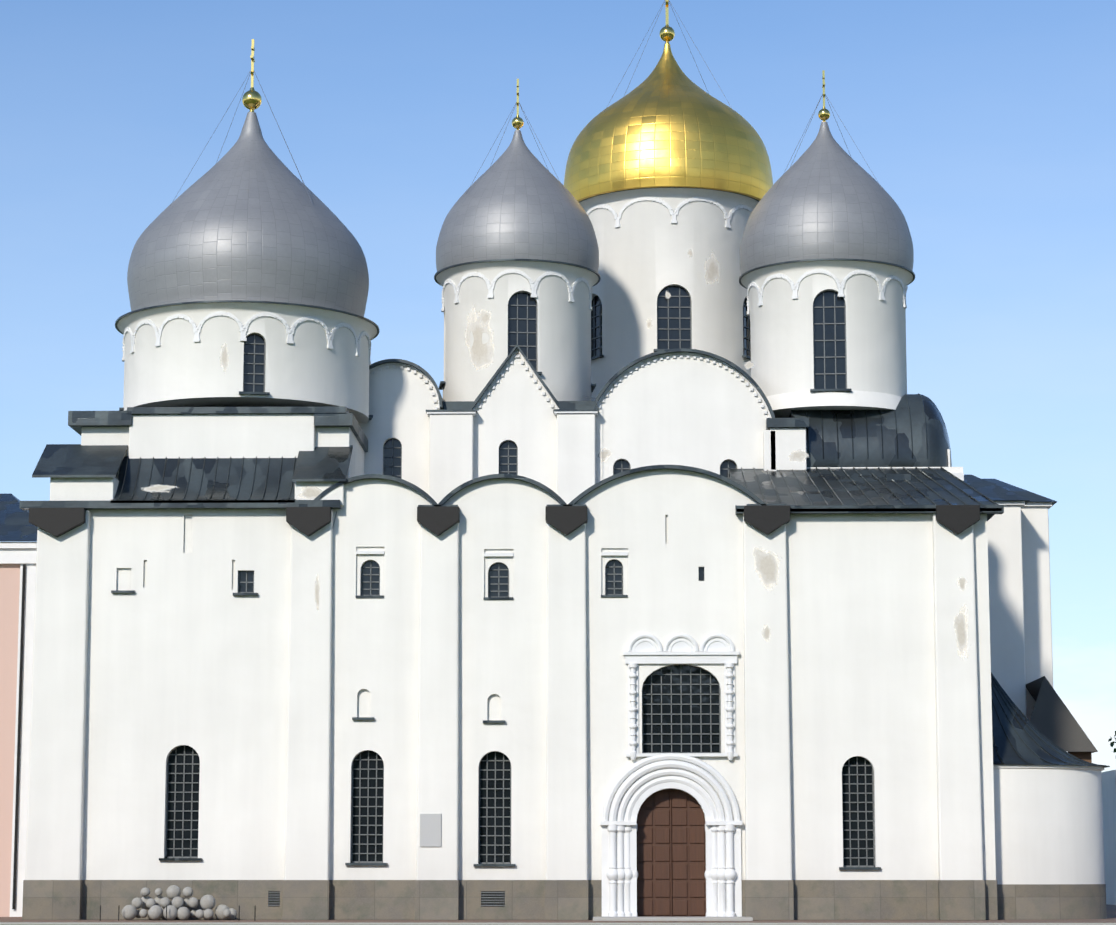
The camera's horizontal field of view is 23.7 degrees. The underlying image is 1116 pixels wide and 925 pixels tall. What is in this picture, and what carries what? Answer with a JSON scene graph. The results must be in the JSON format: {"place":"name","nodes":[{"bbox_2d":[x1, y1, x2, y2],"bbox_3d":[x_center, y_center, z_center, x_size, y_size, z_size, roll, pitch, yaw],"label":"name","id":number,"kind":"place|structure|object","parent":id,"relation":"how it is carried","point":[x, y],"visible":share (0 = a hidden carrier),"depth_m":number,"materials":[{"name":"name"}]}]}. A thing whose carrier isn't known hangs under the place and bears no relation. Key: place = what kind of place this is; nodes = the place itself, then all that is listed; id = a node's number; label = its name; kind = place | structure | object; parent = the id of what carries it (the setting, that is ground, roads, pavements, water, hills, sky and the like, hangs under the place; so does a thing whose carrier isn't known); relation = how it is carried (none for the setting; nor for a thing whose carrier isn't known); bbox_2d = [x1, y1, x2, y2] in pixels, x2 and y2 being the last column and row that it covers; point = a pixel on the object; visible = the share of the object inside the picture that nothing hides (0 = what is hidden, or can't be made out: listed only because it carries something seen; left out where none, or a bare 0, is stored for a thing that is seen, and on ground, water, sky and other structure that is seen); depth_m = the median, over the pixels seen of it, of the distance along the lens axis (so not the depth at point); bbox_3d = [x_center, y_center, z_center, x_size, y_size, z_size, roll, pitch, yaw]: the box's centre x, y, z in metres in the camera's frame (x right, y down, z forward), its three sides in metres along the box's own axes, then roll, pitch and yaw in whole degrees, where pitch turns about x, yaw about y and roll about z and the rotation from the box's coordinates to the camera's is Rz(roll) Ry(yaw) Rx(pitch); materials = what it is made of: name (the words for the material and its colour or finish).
{"place":"outdoors","nodes":[
{"label":"outdoors","id":0,"kind":"place"},
{"bbox_2d":[0,564,19,916],"bbox_3d":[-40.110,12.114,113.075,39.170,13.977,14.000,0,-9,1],"label":"neighbouring building wall","id":1,"kind":"structure","parent":0,"point":[9,594],"depth_m":105.93,"materials":[{"name":"paint"}]},
{"bbox_2d":[0,904,1115,922],"bbox_3d":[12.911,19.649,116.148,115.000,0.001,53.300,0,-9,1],"label":"ground","id":2,"kind":"structure","parent":0,"point":[1111,913],"depth_m":95.36,"materials":[{"name":"concrete"}]},
{"bbox_2d":[0,542,36,916],"bbox_3d":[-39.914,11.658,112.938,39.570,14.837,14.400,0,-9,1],"label":"building trim","id":3,"kind":"structure","parent":2,"relation":"on","point":[22,553],"depth_m":105.86,"materials":[{"name":"paint"}]},
{"bbox_2d":[0,494,36,540],"bbox_3d":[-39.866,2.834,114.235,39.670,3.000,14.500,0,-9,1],"label":"neighbouring roof","id":4,"kind":"structure","parent":3,"relation":"on","point":[15,525],"depth_m":109.42,"materials":[{"name":"metal"}]},
{"bbox_2d":[12,564,25,908],"bbox_3d":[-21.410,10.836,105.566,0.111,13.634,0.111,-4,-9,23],"label":"drain pipe","id":5,"kind":"object","parent":3,"relation":"attached to","point":[18,738],"visible":1,"depth_m":105.51,"materials":[{"name":"grey metal"}]},
{"bbox_2d":[122,905,136,919],"bbox_3d":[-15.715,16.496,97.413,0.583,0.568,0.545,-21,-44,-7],"label":"stone ball","id":6,"kind":"object","parent":2,"relation":"on","point":[129,912],"visible":1,"depth_m":97.22,"materials":[{"name":"stone"}]},
{"bbox_2d":[131,898,142,908],"bbox_3d":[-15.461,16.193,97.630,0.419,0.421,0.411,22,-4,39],"label":"stone ball","id":7,"kind":"object","parent":6,"relation":"on","point":[137,903],"visible":0.92,"depth_m":97.48,"materials":[{"name":"stone"}]},
{"bbox_2d":[139,909,147,917],"bbox_3d":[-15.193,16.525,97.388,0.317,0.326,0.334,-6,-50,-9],"label":"stone ball","id":8,"kind":"object","parent":2,"relation":"on","point":[143,913],"visible":1,"depth_m":97.27,"materials":[{"name":"stone"}]},
{"bbox_2d":[148,905,162,919],"bbox_3d":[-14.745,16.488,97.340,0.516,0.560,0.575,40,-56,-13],"label":"stone ball","id":9,"kind":"object","parent":2,"relation":"on","point":[155,912],"visible":1,"depth_m":97.15,"materials":[{"name":"stone"}]},
{"bbox_2d":[146,898,155,907],"bbox_3d":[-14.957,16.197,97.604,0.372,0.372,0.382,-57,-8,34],"label":"stone ball","id":10,"kind":"object","parent":9,"relation":"on","point":[150,902],"visible":0.9,"depth_m":97.47,"materials":[{"name":"stone"}]},
{"bbox_2d":[163,905,177,919],"bbox_3d":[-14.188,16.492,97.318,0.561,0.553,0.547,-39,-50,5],"label":"stone ball","id":11,"kind":"object","parent":2,"relation":"on","point":[172,910],"visible":0.92,"depth_m":97.13,"materials":[{"name":"stone"}]},
{"bbox_2d":[172,896,183,908],"bbox_3d":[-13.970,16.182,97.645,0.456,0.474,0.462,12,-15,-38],"label":"stone ball","id":12,"kind":"object","parent":11,"relation":"on","point":[177,902],"visible":0.79,"depth_m":97.48,"materials":[{"name":"stone"}]},
{"bbox_2d":[166,885,180,898],"bbox_3d":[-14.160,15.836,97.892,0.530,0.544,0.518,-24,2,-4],"label":"stone ball","id":13,"kind":"object","parent":12,"relation":"on","point":[173,891],"visible":0.92,"depth_m":97.71,"materials":[{"name":"stone"}]},
{"bbox_2d":[100,905,255,920],"bbox_3d":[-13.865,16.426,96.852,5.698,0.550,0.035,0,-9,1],"label":"posts","id":14,"kind":"object","parent":2,"relation":"on","point":[166,913],"visible":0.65,"depth_m":96.83,"materials":[{"name":"grey metal"}]},
{"bbox_2d":[177,907,189,919],"bbox_3d":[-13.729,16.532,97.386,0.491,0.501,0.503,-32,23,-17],"label":"stone ball","id":15,"kind":"object","parent":2,"relation":"on","point":[183,913],"visible":0.94,"depth_m":97.21,"materials":[{"name":"stone"}]},
{"bbox_2d":[188,897,198,907],"bbox_3d":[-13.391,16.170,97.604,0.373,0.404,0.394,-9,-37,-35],"label":"stone ball","id":16,"kind":"object","parent":15,"relation":"on","point":[193,902],"visible":1,"depth_m":97.47,"materials":[{"name":"stone"}]},
{"bbox_2d":[190,910,195,917],"bbox_3d":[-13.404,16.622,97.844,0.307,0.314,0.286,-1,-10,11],"label":"stone ball","id":17,"kind":"object","parent":2,"relation":"on","point":[192,913],"visible":0.69,"depth_m":97.74,"materials":[{"name":"stone"}]},
{"bbox_2d":[195,909,203,918],"bbox_3d":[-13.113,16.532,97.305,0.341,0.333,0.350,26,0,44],"label":"stone ball","id":18,"kind":"object","parent":2,"relation":"on","point":[199,913],"visible":0.9,"depth_m":97.18,"materials":[{"name":"stone"}]},
{"bbox_2d":[204,909,213,918],"bbox_3d":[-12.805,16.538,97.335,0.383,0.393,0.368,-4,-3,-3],"label":"stone ball","id":19,"kind":"object","parent":2,"relation":"on","point":[208,913],"visible":0.92,"depth_m":97.20,"materials":[{"name":"stone"}]},
{"bbox_2d":[200,895,215,909],"bbox_3d":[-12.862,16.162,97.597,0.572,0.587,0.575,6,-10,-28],"label":"stone ball","id":20,"kind":"object","parent":19,"relation":"on","point":[207,901],"visible":0.92,"depth_m":97.39,"materials":[{"name":"stone"}]},
{"bbox_2d":[214,904,228,919],"bbox_3d":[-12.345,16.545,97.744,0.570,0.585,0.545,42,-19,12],"label":"stone ball","id":21,"kind":"object","parent":2,"relation":"on","point":[219,909],"visible":0.69,"depth_m":97.55,"materials":[{"name":"stone"}]},
{"bbox_2d":[223,909,230,917],"bbox_3d":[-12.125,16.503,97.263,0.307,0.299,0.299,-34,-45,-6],"label":"stone ball","id":22,"kind":"object","parent":2,"relation":"on","point":[226,913],"visible":1,"depth_m":97.16,"materials":[{"name":"stone"}]},
{"bbox_2d":[228,908,236,918],"bbox_3d":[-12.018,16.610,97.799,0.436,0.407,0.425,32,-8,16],"label":"stone ball","id":23,"kind":"object","parent":2,"relation":"on","point":[233,915],"visible":0.71,"depth_m":97.66,"materials":[{"name":"stone"}]},
{"bbox_2d":[22,880,997,919],"bbox_3d":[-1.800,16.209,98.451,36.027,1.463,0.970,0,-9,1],"label":"plinth","id":24,"kind":"structure","parent":2,"relation":"on","point":[582,899],"depth_m":98.22,"materials":[{"name":"stone"}]},
{"bbox_2d":[82,469,995,906],"bbox_3d":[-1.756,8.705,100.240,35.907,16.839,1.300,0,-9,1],"label":"facade wall","id":25,"kind":"structure","parent":2,"relation":"on","point":[186,647],"depth_m":99.77,"materials":[{"name":"paint"}]},
{"bbox_2d":[111,349,880,869],"bbox_3d":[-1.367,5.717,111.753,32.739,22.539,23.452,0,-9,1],"label":"window sills","id":26,"kind":"structure","parent":25,"relation":"attached to","point":[485,599],"depth_m":100.09,"materials":[{"name":"metal"}]},
{"bbox_2d":[25,510,983,879],"bbox_3d":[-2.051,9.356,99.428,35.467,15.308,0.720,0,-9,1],"label":"pilasters","id":27,"kind":"object","parent":25,"relation":"attached to","point":[55,816],"visible":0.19,"depth_m":99.16,"materials":[{"name":"paint"}]},
{"bbox_2d":[314,575,319,608],"bbox_3d":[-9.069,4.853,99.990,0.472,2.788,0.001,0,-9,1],"label":"plaster patch","id":28,"kind":"object","parent":27,"relation":"attached to","point":[316,590],"visible":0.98,"depth_m":99.99,"materials":[{"name":"paint"}]},
{"bbox_2d":[420,814,441,846],"bbox_3d":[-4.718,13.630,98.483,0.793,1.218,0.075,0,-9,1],"label":"plaque","id":29,"kind":"object","parent":27,"relation":"attached to","point":[430,830],"visible":1,"depth_m":98.44,"materials":[{"name":"grey stone"}]},
{"bbox_2d":[29,505,979,536],"bbox_3d":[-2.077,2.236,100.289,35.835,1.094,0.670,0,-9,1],"label":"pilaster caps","id":30,"kind":"object","parent":27,"relation":"attached to","point":[568,520],"visible":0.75,"depth_m":99.99,"materials":[{"name":"black metal"}]},
{"bbox_2d":[761,624,770,640],"bbox_3d":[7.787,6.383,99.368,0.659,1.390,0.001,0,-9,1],"label":"plaster patch","id":31,"kind":"object","parent":27,"relation":"attached to","point":[766,632],"visible":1,"depth_m":99.37,"materials":[{"name":"paint"}]},
{"bbox_2d":[753,546,780,588],"bbox_3d":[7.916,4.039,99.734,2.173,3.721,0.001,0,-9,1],"label":"plaster patch","id":32,"kind":"object","parent":27,"relation":"attached to","point":[766,565],"visible":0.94,"depth_m":99.76,"materials":[{"name":"paint"}]},
{"bbox_2d":[954,604,967,659],"bbox_3d":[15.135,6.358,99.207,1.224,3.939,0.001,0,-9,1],"label":"plaster patch","id":33,"kind":"object","parent":27,"relation":"attached to","point":[960,626],"visible":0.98,"depth_m":99.22,"materials":[{"name":"paint"}]},
{"bbox_2d":[957,577,966,589],"bbox_3d":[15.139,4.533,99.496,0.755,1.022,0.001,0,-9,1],"label":"plaster patch","id":34,"kind":"object","parent":27,"relation":"attached to","point":[961,582],"visible":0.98,"depth_m":99.50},
{"bbox_2d":[165,286,874,905],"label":"window bars","id":35,"kind":"object","parent":25,"relation":"attached to","point":[503,760],"depth_m":99.66,"materials":[{"name":"metal"}]},
{"bbox_2d":[167,286,873,865],"bbox_3d":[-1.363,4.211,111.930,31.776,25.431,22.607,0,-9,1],"label":"window glass","id":36,"kind":"object","parent":25,"relation":"in","point":[367,764],"visible":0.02,"depth_m":99.82,"materials":[{"name":"glass"}]},
{"bbox_2d":[19,344,1056,514],"bbox_3d":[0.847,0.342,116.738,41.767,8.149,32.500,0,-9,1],"label":"dark roofs","id":37,"kind":"structure","parent":25,"relation":"on","point":[316,464],"depth_m":102.01,"materials":[{"name":"metal"}]},
{"bbox_2d":[141,484,176,492],"bbox_3d":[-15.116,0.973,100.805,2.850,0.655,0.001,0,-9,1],"label":"plaster patch","id":38,"kind":"object","parent":37,"relation":"attached to","point":[158,488],"visible":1,"depth_m":100.80,"materials":[{"name":"paint"}]},
{"bbox_2d":[50,414,364,505],"bbox_3d":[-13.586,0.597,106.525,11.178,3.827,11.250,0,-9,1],"label":"tower block walls","id":39,"kind":"structure","parent":37,"relation":"on","point":[215,435],"depth_m":102.84,"materials":[{"name":"paint"}]},
{"bbox_2d":[297,485,322,498],"bbox_3d":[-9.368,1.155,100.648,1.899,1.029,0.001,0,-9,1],"label":"plaster patch","id":40,"kind":"object","parent":39,"relation":"attached to","point":[309,492],"visible":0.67,"depth_m":100.65,"materials":[{"name":"paint"}]},
{"bbox_2d":[117,302,376,422],"bbox_3d":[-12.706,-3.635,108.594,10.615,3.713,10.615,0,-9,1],"label":"dome drum","id":41,"kind":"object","parent":37,"relation":"on","point":[178,367],"depth_m":104.41,"materials":[{"name":"paint"}]},
{"bbox_2d":[220,343,228,370],"bbox_3d":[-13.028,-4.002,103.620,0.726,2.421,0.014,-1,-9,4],"label":"plaster patch","id":42,"kind":"object","parent":41,"relation":"attached to","point":[224,359],"visible":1,"depth_m":103.63,"materials":[{"name":"paint"}]},
{"bbox_2d":[115,300,378,339],"bbox_3d":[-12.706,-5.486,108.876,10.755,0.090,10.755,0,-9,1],"label":"dome cornice","id":43,"kind":"structure","parent":41,"relation":"on","point":[247,301],"depth_m":104.47,"materials":[{"name":"metal"}]},
{"bbox_2d":[127,112,368,316],"bbox_3d":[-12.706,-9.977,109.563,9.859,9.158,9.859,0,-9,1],"label":"onion dome","id":44,"kind":"structure","parent":43,"relation":"on","point":[243,218],"depth_m":105.57,"materials":[{"name":"metal"}]},
{"bbox_2d":[242,39,261,111],"bbox_3d":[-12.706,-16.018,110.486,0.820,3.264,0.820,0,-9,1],"label":"finial","id":45,"kind":"object","parent":44,"relation":"on","point":[251,99],"visible":0.96,"depth_m":110.16,"materials":[{"name":"metal"}]},
{"bbox_2d":[170,71,312,205],"bbox_3d":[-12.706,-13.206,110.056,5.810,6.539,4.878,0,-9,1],"label":"guy wires","id":46,"kind":"object","parent":45,"relation":"attached to","point":[229,128],"visible":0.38,"depth_m":109.71,"materials":[{"name":"metal"}]},
{"bbox_2d":[436,261,597,400],"bbox_3d":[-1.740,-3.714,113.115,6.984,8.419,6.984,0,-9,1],"label":"dome drum","id":47,"kind":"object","parent":37,"relation":"on","point":[563,345],"depth_m":110.84,"materials":[{"name":"paint"}]},
{"bbox_2d":[465,307,494,369],"bbox_3d":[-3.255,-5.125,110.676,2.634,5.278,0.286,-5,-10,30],"label":"plaster patch","id":48,"kind":"object","parent":47,"relation":"attached to","point":[481,355],"visible":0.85,"depth_m":110.51,"materials":[{"name":"paint"}]},
{"bbox_2d":[480,310,490,327],"bbox_3d":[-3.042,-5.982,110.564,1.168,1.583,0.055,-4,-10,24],"label":"plaster patch","id":49,"kind":"object","parent":47,"relation":"attached to","point":[485,319],"visible":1,"depth_m":110.53,"materials":[{"name":"paint"}]},
{"bbox_2d":[436,130,598,271],"bbox_3d":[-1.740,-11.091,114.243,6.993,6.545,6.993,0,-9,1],"label":"dome","id":50,"kind":"object","parent":47,"relation":"on","point":[516,201],"visible":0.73,"depth_m":111.46,"materials":[{"name":"silver metal"}]},
{"bbox_2d":[466,102,565,193],"bbox_3d":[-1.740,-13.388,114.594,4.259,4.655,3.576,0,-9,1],"label":"wires","id":51,"kind":"object","parent":50,"relation":"attached to","point":[502,137],"visible":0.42,"depth_m":114.50,"materials":[{"name":"grey"}]},
{"bbox_2d":[512,79,523,129],"bbox_3d":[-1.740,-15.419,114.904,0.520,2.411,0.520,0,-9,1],"label":"cross","id":52,"kind":"object","parent":50,"relation":"on","point":[517,122],"visible":0.98,"depth_m":114.69,"materials":[{"name":"gold metal"}]},
{"bbox_2d":[434,259,600,286],"bbox_3d":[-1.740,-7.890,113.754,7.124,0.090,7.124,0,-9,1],"label":"dome cornice","id":53,"kind":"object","parent":47,"relation":"on","point":[576,265],"visible":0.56,"depth_m":110.92,"materials":[{"name":"metal"}]},
{"bbox_2d":[117,393,1109,767],"bbox_3d":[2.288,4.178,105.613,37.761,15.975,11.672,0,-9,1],"label":"roof seams","id":54,"kind":"object","parent":37,"relation":"attached to","point":[993,679],"visible":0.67,"depth_m":102.26,"materials":[{"name":"metal"}]},
{"bbox_2d":[580,188,757,400],"bbox_3d":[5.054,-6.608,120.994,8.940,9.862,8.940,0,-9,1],"label":"dome drum","id":55,"kind":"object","parent":37,"relation":"on","point":[645,259],"depth_m":117.56,"materials":[{"name":"paint"}]},
{"bbox_2d":[647,318,651,327],"bbox_3d":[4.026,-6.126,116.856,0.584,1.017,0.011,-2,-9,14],"label":"plaster patch","id":56,"kind":"object","parent":55,"relation":"attached to","point":[649,323],"visible":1,"depth_m":116.85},
{"bbox_2d":[564,43,772,201],"bbox_3d":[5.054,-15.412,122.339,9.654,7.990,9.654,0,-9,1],"label":"golden dome","id":57,"kind":"structure","parent":55,"relation":"on","point":[667,122],"depth_m":118.31,"materials":[{"name":"metal"}]},
{"bbox_2d":[659,0,674,42],"bbox_3d":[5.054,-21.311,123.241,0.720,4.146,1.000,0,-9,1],"label":"finial","id":58,"kind":"object","parent":57,"relation":"on","point":[667,33],"visible":1,"depth_m":122.85,"materials":[{"name":"metal"}]},
{"bbox_2d":[604,2,733,111],"bbox_3d":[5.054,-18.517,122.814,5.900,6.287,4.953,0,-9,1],"label":"wires","id":59,"kind":"object","parent":58,"relation":"attached to","point":[687,44],"visible":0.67,"depth_m":122.88,"materials":[{"name":"metal"}]},
{"bbox_2d":[579,187,758,202],"bbox_3d":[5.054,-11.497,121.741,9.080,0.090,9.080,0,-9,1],"label":"dome cornice","id":60,"kind":"structure","parent":55,"relation":"on","point":[672,187],"depth_m":117.81,"materials":[{"name":"metal"}]},
{"bbox_2d":[688,249,692,256],"bbox_3d":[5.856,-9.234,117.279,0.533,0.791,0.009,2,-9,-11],"label":"plaster patch","id":61,"kind":"object","parent":55,"relation":"attached to","point":[690,253],"visible":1,"depth_m":117.27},
{"bbox_2d":[705,254,719,283],"bbox_3d":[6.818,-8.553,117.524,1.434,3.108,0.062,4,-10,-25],"label":"plaster patch","id":62,"kind":"object","parent":55,"relation":"attached to","point":[712,268],"visible":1,"depth_m":117.49,"materials":[{"name":"paint"}]},
{"bbox_2d":[744,361,753,368],"bbox_3d":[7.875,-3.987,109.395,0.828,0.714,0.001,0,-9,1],"label":"plaster patch","id":63,"kind":"object","parent":55,"relation":"attached to","point":[748,364],"visible":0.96,"depth_m":109.40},
{"bbox_2d":[767,390,900,417],"bbox_3d":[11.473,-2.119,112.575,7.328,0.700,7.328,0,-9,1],"label":"drum base","id":64,"kind":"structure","parent":37,"relation":"on","point":[783,405],"depth_m":109.42,"materials":[{"name":"paint"}]},
{"bbox_2d":[741,260,912,396],"bbox_3d":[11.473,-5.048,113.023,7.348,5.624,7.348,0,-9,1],"label":"dome drum","id":65,"kind":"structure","parent":64,"relation":"on","point":[781,334],"depth_m":110.30,"materials":[{"name":"paint"}]},
{"bbox_2d":[740,122,913,274],"bbox_3d":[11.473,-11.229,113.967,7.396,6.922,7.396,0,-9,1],"label":"dome","id":66,"kind":"object","parent":65,"relation":"on","point":[829,197],"visible":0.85,"depth_m":111.03,"materials":[{"name":"silver metal"}]},
{"bbox_2d":[818,70,829,121],"bbox_3d":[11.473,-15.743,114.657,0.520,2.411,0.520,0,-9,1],"label":"finial cross","id":67,"kind":"object","parent":66,"relation":"on","point":[824,114],"visible":0.92,"depth_m":114.47,"materials":[{"name":"gold metal"}]},
{"bbox_2d":[776,94,880,188],"bbox_3d":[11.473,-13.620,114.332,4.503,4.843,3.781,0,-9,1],"label":"wires","id":68,"kind":"object","parent":66,"relation":"attached to","point":[839,129],"visible":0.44,"depth_m":114.32,"materials":[{"name":"grey"}]},
{"bbox_2d":[739,258,914,288],"bbox_3d":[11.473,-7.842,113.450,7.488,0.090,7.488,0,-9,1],"label":"dome cornice","id":69,"kind":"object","parent":65,"relation":"on","point":[764,266],"visible":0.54,"depth_m":110.47,"materials":[{"name":"metal"}]},
{"bbox_2d":[730,468,1001,520],"bbox_3d":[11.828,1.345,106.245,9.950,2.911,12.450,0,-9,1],"label":"roof","id":70,"kind":"structure","parent":37,"relation":"on","point":[815,496],"depth_m":104.18,"materials":[{"name":"metal"}]},
{"bbox_2d":[769,428,806,470],"bbox_3d":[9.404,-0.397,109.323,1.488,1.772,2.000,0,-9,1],"label":"block wall","id":71,"kind":"structure","parent":70,"relation":"on","point":[788,441],"depth_m":108.35,"materials":[{"name":"paint"}]},
{"bbox_2d":[789,449,808,461],"bbox_3d":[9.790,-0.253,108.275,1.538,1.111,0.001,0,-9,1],"label":"plaster patch","id":72,"kind":"object","parent":71,"relation":"attached to","point":[799,455],"visible":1,"depth_m":108.28,"materials":[{"name":"paint"}]},
{"bbox_2d":[807,467,962,472],"bbox_3d":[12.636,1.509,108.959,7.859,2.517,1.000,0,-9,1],"label":"wall","id":73,"kind":"structure","parent":70,"relation":"on","point":[954,469],"depth_m":108.60,"materials":[{"name":"paint"}]},
{"bbox_2d":[951,472,963,480],"bbox_3d":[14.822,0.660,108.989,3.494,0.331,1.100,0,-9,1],"label":"ledge wall","id":74,"kind":"structure","parent":73,"relation":"attached to","point":[959,475],"depth_m":108.42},
{"bbox_2d":[947,449,949,466],"bbox_3d":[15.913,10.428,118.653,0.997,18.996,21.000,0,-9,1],"label":"wall","id":75,"kind":"structure","parent":70,"relation":"on","point":[948,450],"depth_m":109.65,"materials":[{"name":"paint"}]},
{"bbox_2d":[789,394,951,466],"bbox_3d":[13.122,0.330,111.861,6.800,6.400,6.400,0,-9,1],"label":"barrel roof","id":76,"kind":"structure","parent":37,"relation":"on","point":[938,440],"depth_m":109.03,"materials":[{"name":"metal"}]},
{"bbox_2d":[122,196,1051,916],"bbox_3d":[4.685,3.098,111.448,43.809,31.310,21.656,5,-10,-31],"label":"white trim","id":77,"kind":"structure","parent":25,"relation":"attached to","point":[704,784],"depth_m":98.91,"materials":[{"name":"paint"}]},
{"bbox_2d":[636,789,705,916],"bbox_3d":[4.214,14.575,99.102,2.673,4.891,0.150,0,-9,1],"label":"door","id":78,"kind":"structure","parent":25,"relation":"attached to","point":[671,862],"depth_m":99.05,"materials":[{"name":"brown wood"}]},
{"bbox_2d":[593,917,752,920],"bbox_3d":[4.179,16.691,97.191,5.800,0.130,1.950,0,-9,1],"label":"doorstep","id":79,"kind":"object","parent":2,"relation":"on","point":[672,918],"depth_m":96.23,"materials":[{"name":"grey stone"}]},
{"bbox_2d":[987,505,1052,720],"bbox_3d":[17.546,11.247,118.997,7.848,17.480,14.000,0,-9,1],"label":"walls","id":80,"kind":"structure","parent":2,"relation":"on","point":[1019,600],"depth_m":113.16,"materials":[{"name":"paint"}]},
{"bbox_2d":[1026,676,1097,752],"bbox_3d":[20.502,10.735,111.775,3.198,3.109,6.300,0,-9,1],"label":"hip roof","id":81,"kind":"structure","parent":80,"relation":"on","point":[1052,719],"depth_m":108.74,"materials":[{"name":"grey"}]},
{"bbox_2d":[1068,752,1091,762],"bbox_3d":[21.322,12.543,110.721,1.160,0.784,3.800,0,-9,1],"label":"wall","id":82,"kind":"structure","parent":81,"relation":"attached to","point":[1086,756],"depth_m":108.88,"materials":[{"name":"brown"}]},
{"bbox_2d":[993,765,1104,883],"bbox_3d":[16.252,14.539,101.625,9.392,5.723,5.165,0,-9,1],"label":"apse wall","id":83,"kind":"structure","parent":2,"relation":"on","point":[1048,819],"depth_m":99.54,"materials":[{"name":"paint"}]},
{"bbox_2d":[991,677,1106,767],"bbox_3d":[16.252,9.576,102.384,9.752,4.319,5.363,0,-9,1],"label":"apse roof","id":84,"kind":"structure","parent":83,"relation":"on","point":[1008,754],"depth_m":100.95,"materials":[{"name":"metal"}]},
{"bbox_2d":[997,884,1106,919],"bbox_3d":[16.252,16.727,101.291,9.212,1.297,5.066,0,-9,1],"label":"plinth","id":85,"kind":"structure","parent":2,"relation":"on","point":[1046,901],"depth_m":99.05,"materials":[{"name":"stone"}]},
{"bbox_2d":[1101,770,1115,904],"bbox_3d":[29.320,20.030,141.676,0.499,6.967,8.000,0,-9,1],"label":"white wall","id":86,"kind":"structure","parent":2,"relation":"on","point":[1109,802],"depth_m":139.82,"materials":[{"name":"paint"}]},
{"bbox_2d":[1108,731,1115,752],"bbox_3d":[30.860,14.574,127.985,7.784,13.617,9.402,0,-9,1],"label":"tree","id":87,"kind":"object","parent":2,"relation":"on","point":[1112,743],"visible":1,"depth_m":131.31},
{"bbox_2d":[0,0,1115,771],"label":"sky","id":88,"kind":"structure","parent":0,"point":[990,125],"materials":[{"name":"blue"}]},
{"bbox_2d":[359,352,769,494],"bbox_3d":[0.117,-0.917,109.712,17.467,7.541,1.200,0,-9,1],"label":"wall","id":89,"kind":"structure","parent":0,"point":[690,411],"depth_m":109.20,"materials":[{"name":"paint"}]},
{"bbox_2d":[357,413,776,503],"bbox_3d":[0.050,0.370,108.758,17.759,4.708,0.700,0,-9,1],"label":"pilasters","id":90,"kind":"object","parent":89,"relation":"attached to","point":[451,440],"visible":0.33,"depth_m":108.55,"materials":[{"name":"paint"}]},
{"bbox_2d":[598,449,611,461],"bbox_3d":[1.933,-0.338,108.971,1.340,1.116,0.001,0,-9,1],"label":"plaster patch","id":91,"kind":"object","parent":89,"relation":"attached to","point":[604,454],"visible":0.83,"depth_m":108.97,"materials":[{"name":"paint"}]},
{"bbox_2d":[665,291,670,298],"bbox_3d":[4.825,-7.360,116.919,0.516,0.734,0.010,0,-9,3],"label":"plaster patch","id":92,"kind":"object","parent":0,"point":[668,295],"visible":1,"depth_m":116.91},
{"bbox_3d":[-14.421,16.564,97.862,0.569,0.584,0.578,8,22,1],"label":"cannon ball","id":93,"kind":"object","parent":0,"visible":0},
{"bbox_2d":[154,896,163,905],"bbox_3d":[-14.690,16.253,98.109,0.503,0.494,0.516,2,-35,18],"label":"stone ball","id":94,"kind":"object","parent":93,"relation":"on","point":[157,899],"visible":0.27,"depth_m":97.91,"materials":[{"name":"stone"}]},
{"bbox_2d":[155,888,161,896],"bbox_3d":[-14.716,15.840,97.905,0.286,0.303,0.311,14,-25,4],"label":"stone ball","id":95,"kind":"object","parent":94,"relation":"on","point":[158,892],"visible":1,"depth_m":97.80,"materials":[{"name":"stone"}]},
{"bbox_2d":[160,897,170,907],"bbox_3d":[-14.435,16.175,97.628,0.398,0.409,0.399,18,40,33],"label":"stone ball","id":96,"kind":"object","parent":93,"relation":"on","point":[164,902],"visible":0.94,"depth_m":97.49,"materials":[{"name":"stone"}]},
{"bbox_3d":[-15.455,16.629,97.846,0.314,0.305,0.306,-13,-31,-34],"label":"cannon ball","id":97,"kind":"object","parent":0,"visible":0},
{"bbox_2d":[141,896,150,909],"bbox_3d":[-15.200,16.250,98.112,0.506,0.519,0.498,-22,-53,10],"label":"stone ball","id":98,"kind":"object","parent":97,"relation":"on","point":[144,900],"visible":0.35,"depth_m":97.93,"materials":[{"name":"stone"}]},
{"bbox_2d":[140,887,149,896],"bbox_3d":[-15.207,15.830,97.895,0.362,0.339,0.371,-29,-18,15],"label":"stone ball","id":99,"kind":"object","parent":98,"relation":"on","point":[145,892],"visible":1,"depth_m":97.77,"materials":[{"name":"stone"}]},
{"bbox_3d":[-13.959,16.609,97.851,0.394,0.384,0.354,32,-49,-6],"label":"cannon ball","id":100,"kind":"object","parent":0,"visible":0},
{"bbox_2d":[184,898,189,907],"bbox_3d":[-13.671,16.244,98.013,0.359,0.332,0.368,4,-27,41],"label":"stone ball","id":101,"kind":"object","parent":100,"relation":"on","point":[186,900],"visible":0.52,"depth_m":97.87,"materials":[{"name":"stone"}]},
{"bbox_2d":[182,887,192,896],"bbox_3d":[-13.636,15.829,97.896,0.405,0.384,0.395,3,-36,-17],"label":"stone ball","id":102,"kind":"object","parent":101,"relation":"on","point":[187,892],"visible":1,"depth_m":97.76,"materials":[{"name":"stone"}]},
{"label":"ground","id":103,"kind":"structure","parent":0,"visible":0},
{"bbox_2d":[0,922,1115,924],"bbox_3d":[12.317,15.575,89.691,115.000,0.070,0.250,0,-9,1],"label":"kerb","id":104,"kind":"structure","parent":103,"relation":"on","point":[135,923],"depth_m":89.89,"materials":[{"name":"grey stone"}]}
]}

